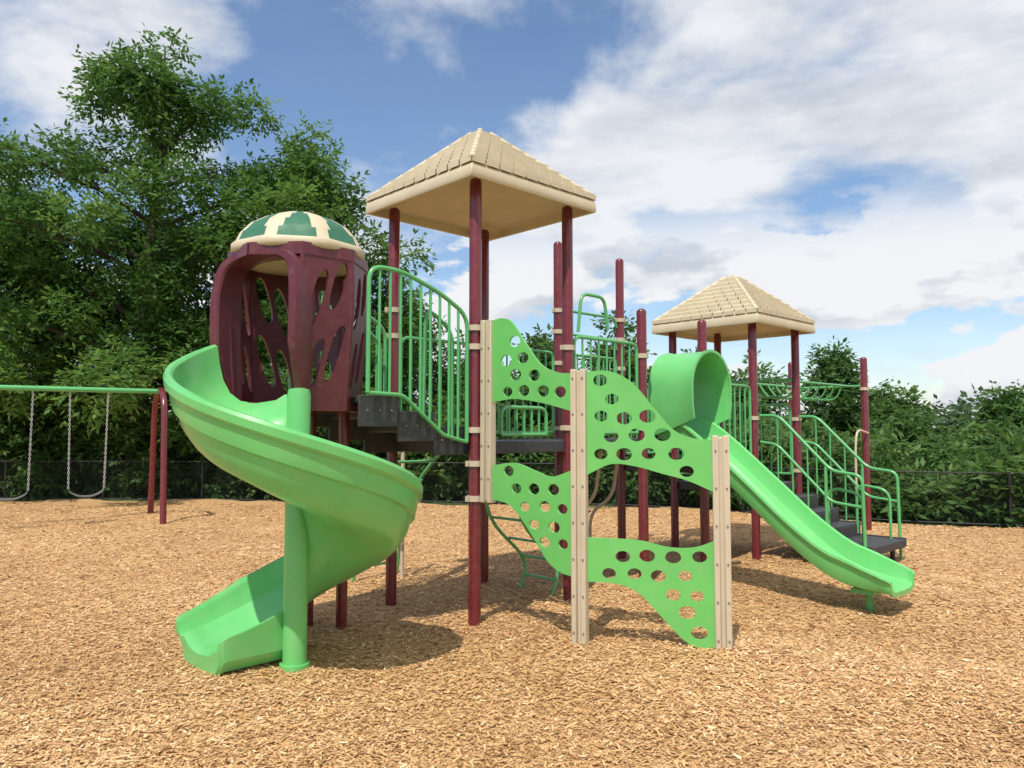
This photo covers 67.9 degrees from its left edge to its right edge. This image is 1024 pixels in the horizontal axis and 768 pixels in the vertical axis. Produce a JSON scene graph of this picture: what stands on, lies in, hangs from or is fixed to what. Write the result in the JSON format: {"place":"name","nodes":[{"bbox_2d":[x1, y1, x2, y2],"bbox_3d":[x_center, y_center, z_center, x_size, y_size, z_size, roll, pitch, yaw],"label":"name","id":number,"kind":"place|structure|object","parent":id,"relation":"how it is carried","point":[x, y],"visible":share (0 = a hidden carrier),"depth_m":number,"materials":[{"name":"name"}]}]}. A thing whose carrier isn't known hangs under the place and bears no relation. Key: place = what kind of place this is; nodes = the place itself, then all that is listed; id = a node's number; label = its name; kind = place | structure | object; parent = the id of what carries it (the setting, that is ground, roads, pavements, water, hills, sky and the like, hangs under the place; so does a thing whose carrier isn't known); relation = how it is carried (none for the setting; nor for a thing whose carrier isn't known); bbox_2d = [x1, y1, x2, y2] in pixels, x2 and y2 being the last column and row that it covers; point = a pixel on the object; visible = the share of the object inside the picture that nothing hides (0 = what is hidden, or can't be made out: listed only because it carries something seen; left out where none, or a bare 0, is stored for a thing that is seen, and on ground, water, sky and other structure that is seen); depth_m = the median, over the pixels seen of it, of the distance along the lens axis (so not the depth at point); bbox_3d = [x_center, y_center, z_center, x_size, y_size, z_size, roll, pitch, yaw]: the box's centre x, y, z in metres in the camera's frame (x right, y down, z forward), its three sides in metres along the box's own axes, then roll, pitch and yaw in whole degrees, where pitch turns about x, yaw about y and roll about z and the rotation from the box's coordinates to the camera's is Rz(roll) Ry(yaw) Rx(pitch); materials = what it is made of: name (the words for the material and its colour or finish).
{"place":"outdoors","nodes":[
{"label":"outdoors","id":0,"kind":"place"},
{"bbox_2d":[0,433,1005,528],"bbox_3d":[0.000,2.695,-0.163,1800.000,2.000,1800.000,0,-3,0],"label":"grass ground","id":1,"kind":"structure","parent":0,"point":[669,504],"depth_m":17.61,"materials":[{"name":"green plant"}]},
{"bbox_2d":[0,141,160,493],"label":"locust tree","id":2,"kind":"object","parent":1,"relation":"on","point":[48,362],"visible":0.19,"depth_m":19.66,"materials":[{"name":"green plant"}]},
{"bbox_2d":[2,180,198,445],"bbox_3d":[-11.833,-1.613,23.053,7.950,9.632,7.159,2,-4,-35],"label":"locust tree","id":3,"kind":"object","parent":1,"relation":"on","point":[130,221],"visible":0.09,"depth_m":22.69,"materials":[{"name":"green plant"}]},
{"bbox_2d":[0,22,354,495],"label":"locust tree","id":4,"kind":"object","parent":1,"relation":"on","point":[146,92],"visible":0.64,"depth_m":18.52,"materials":[{"name":"green plant"}]},
{"bbox_2d":[174,292,335,445],"bbox_3d":[-7.122,-0.820,22.728,6.696,8.009,6.520,0,-3,0],"label":"locust tree","id":5,"kind":"object","parent":1,"relation":"on","point":[276,355],"visible":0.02,"depth_m":22.61,"materials":[{"name":"green plant"}]},
{"bbox_2d":[0,377,534,502],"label":"shrub mass","id":6,"kind":"object","parent":1,"relation":"on","point":[129,441],"visible":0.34,"depth_m":18.81,"materials":[{"name":"green plant"}]},
{"bbox_2d":[115,110,445,456],"bbox_3d":[-5.306,-2.213,19.851,7.791,10.440,7.639,-1,-4,23],"label":"locust tree","id":7,"kind":"object","parent":1,"relation":"on","point":[307,182],"visible":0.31,"depth_m":19.02,"materials":[{"name":"green plant"}]},
{"bbox_2d":[362,276,464,469],"bbox_3d":[-3.325,-0.039,22.037,5.254,6.986,5.730,-2,-4,31],"label":"locust tree","id":8,"kind":"object","parent":1,"relation":"on","point":[415,362],"visible":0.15,"depth_m":22.13,"materials":[{"name":"green plant"}]},
{"bbox_2d":[426,328,532,438],"bbox_3d":[-1.224,1.029,23.929,4.810,5.673,6.790,0,-3,0],"label":"deciduous tree","id":9,"kind":"object","parent":1,"relation":"on","point":[455,354],"visible":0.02,"depth_m":23.55,"materials":[{"name":"green plant"}]},
{"bbox_2d":[0,460,1023,527],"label":"chain link fence","id":10,"kind":"object","parent":1,"relation":"on","point":[810,469],"visible":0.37,"depth_m":16.55,"materials":[{"name":"black metal"}]},
{"bbox_2d":[500,323,612,452],"bbox_3d":[0.995,0.767,23.522,5.343,5.640,5.045,0,-3,0],"label":"deciduous tree","id":11,"kind":"object","parent":1,"relation":"on","point":[541,343],"visible":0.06,"depth_m":23.10,"materials":[{"name":"green plant"}]},
{"bbox_2d":[116,371,1023,458],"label":"distant tree mass","id":12,"kind":"object","parent":1,"relation":"on","point":[952,417],"visible":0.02,"depth_m":36.44,"materials":[{"name":"green plant"}]},
{"bbox_2d":[578,309,657,437],"bbox_3d":[2.967,0.636,24.271,5.434,6.442,4.722,0,-3,0],"label":"deciduous tree","id":13,"kind":"object","parent":1,"relation":"on","point":[631,328],"visible":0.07,"depth_m":24.07,"materials":[{"name":"green plant"}]},
{"bbox_2d":[458,419,818,512],"bbox_3d":[2.776,1.804,17.479,8.122,3.061,3.876,-2,-4,26],"label":"shrub mass","id":14,"kind":"object","parent":1,"relation":"on","point":[548,457],"visible":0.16,"depth_m":16.92,"materials":[{"name":"green plant"}]},
{"bbox_2d":[647,347,738,431],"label":"deciduous tree","id":15,"kind":"object","parent":1,"relation":"on","point":[686,350],"depth_m":24.75,"materials":[{"name":"green plant"}]},
{"bbox_2d":[728,349,826,437],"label":"deciduous tree","id":16,"kind":"object","parent":1,"relation":"on","point":[762,370],"visible":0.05,"depth_m":26.42,"materials":[{"name":"green plant"}]},
{"bbox_2d":[786,335,892,449],"bbox_3d":[11.007,1.149,25.899,4.151,5.700,4.313,1,-4,-19],"label":"deciduous tree","id":17,"kind":"object","parent":1,"relation":"on","point":[835,366],"visible":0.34,"depth_m":25.59,"materials":[{"name":"green plant"}]},
{"bbox_2d":[682,412,1023,528],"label":"shrub mass","id":18,"kind":"object","parent":1,"relation":"on","point":[999,459],"visible":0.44,"depth_m":14.10,"materials":[{"name":"green plant"}]},
{"bbox_2d":[725,394,1023,481],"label":"shrub mass","id":19,"kind":"object","parent":1,"relation":"on","point":[935,454],"visible":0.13,"depth_m":21.67,"materials":[{"name":"green plant"}]},
{"bbox_2d":[841,376,945,448],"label":"deciduous tree","id":20,"kind":"object","parent":1,"relation":"on","point":[884,405],"visible":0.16,"depth_m":26.55,"materials":[{"name":"green plant"}]},
{"bbox_2d":[952,379,1023,442],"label":"deciduous tree","id":21,"kind":"object","parent":1,"relation":"on","point":[1004,405],"visible":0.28,"depth_m":26.71,"materials":[{"name":"green plant"}]},
{"bbox_2d":[0,499,1023,767],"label":"wood chip ground","id":22,"kind":"structure","parent":0,"point":[448,533],"depth_m":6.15,"materials":[{"name":"beige wood"}]},
{"bbox_2d":[147,387,167,523],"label":"arched legs","id":23,"kind":"object","parent":22,"relation":"on","point":[161,395],"visible":0.98,"depth_m":13.31,"materials":[{"name":"red paint"}]},
{"bbox_2d":[0,385,165,393],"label":"top beam","id":24,"kind":"structure","parent":23,"relation":"attached to","point":[72,389],"depth_m":13.09,"materials":[{"name":"green metal"}]},
{"bbox_2d":[27,391,108,489],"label":"chains","id":25,"kind":"object","parent":24,"relation":"hanging from","point":[69,440],"visible":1,"depth_m":13.02,"materials":[{"name":"metal"}]},
{"bbox_2d":[0,488,103,500],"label":"strap seats","id":26,"kind":"object","parent":25,"relation":"hanging from","point":[92,495],"visible":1,"depth_m":12.95,"materials":[{"name":"grey rubber"}]},
{"bbox_2d":[163,211,422,675],"bbox_3d":[-1.496,0.330,5.373,1.764,3.390,2.000,0,-3,0],"label":"spiral slide","id":27,"kind":"object","parent":22,"relation":"on","point":[350,513],"visible":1,"depth_m":5.31,"materials":[{"name":"green plastic"}]},
{"bbox_2d":[307,411,349,629],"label":"landing posts","id":28,"kind":"object","parent":22,"relation":"on","point":[343,439],"depth_m":6.11,"materials":[{"name":"red metal"}]},
{"bbox_2d":[288,265,902,594],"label":"green railings","id":29,"kind":"object","parent":22,"relation":"on","point":[451,342],"visible":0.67,"depth_m":7.53,"materials":[{"name":"metal"}]},
{"bbox_2d":[480,319,732,649],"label":"tan channels","id":30,"kind":"object","parent":22,"relation":"on","point":[721,536],"visible":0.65,"depth_m":5.66,"materials":[{"name":"paint"}]},
{"bbox_2d":[493,318,714,648],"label":"green panels","id":31,"kind":"object","parent":30,"relation":"attached to","point":[633,401],"visible":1,"depth_m":5.66,"materials":[{"name":"plastic"}]},
{"bbox_2d":[480,347,730,642],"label":"bolts","id":32,"kind":"object","parent":30,"relation":"attached to","point":[727,526],"visible":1,"depth_m":5.64,"materials":[{"name":"metal"}]},
{"bbox_2d":[385,177,871,625],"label":"posts","id":33,"kind":"object","parent":22,"relation":"on","point":[478,546],"visible":0.59,"depth_m":7.93,"materials":[{"name":"red metal"}]},
{"bbox_2d":[365,158,595,240],"bbox_3d":[-0.305,-2.043,7.374,1.589,0.790,1.590,3,-5,-44],"label":"roof shell","id":34,"kind":"object","parent":33,"relation":"on","point":[512,203],"visible":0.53,"depth_m":7.42,"materials":[{"name":"beige plastic"}]},
{"bbox_2d":[366,128,595,201],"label":"roof shingles","id":35,"kind":"object","parent":34,"relation":"on","point":[479,145],"visible":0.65,"depth_m":6.97,"materials":[{"name":"beige plastic"}]},
{"bbox_2d":[316,395,796,492],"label":"decks and steps","id":36,"kind":"object","parent":33,"relation":"attached to","point":[384,429],"visible":0.47,"depth_m":6.61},
{"bbox_2d":[385,307,868,501],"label":"post clamps","id":37,"kind":"object","parent":33,"relation":"attached to","point":[468,463],"visible":0.45,"depth_m":7.25,"materials":[{"name":"beige paint"}]},
{"bbox_2d":[652,276,814,342],"bbox_3d":[3.063,-1.090,10.538,1.600,0.790,1.599,3,-5,-44],"label":"roof shell","id":38,"kind":"object","parent":33,"relation":"on","point":[733,327],"visible":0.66,"depth_m":10.36,"materials":[{"name":"beige plastic"}]},
{"bbox_2d":[652,274,814,324],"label":"roof shingles","id":39,"kind":"object","parent":38,"relation":"on","point":[709,301],"visible":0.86,"depth_m":10.18,"materials":[{"name":"beige plastic"}]},
{"bbox_2d":[400,429,868,578],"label":"tan pipes","id":40,"kind":"object","parent":22,"relation":"on","point":[605,501],"visible":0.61,"depth_m":8.91,"materials":[{"name":"metal"}]},
{"bbox_2d":[648,350,914,610],"bbox_3d":[2.581,0.880,7.546,0.780,2.556,2.400,3,-5,-44],"label":"straight slide","id":41,"kind":"object","parent":22,"relation":"on","point":[693,390],"visible":0.84,"depth_m":7.78,"materials":[{"name":"green plastic"}]},
{"bbox_2d":[760,493,906,560],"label":"ground stairs","id":42,"kind":"structure","parent":22,"relation":"on","point":[879,544],"depth_m":9.42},
{"bbox_2d":[0,0,1023,427],"label":"sky","id":43,"kind":"structure","parent":0,"point":[859,164],"materials":[{"name":"blue"}]}
]}

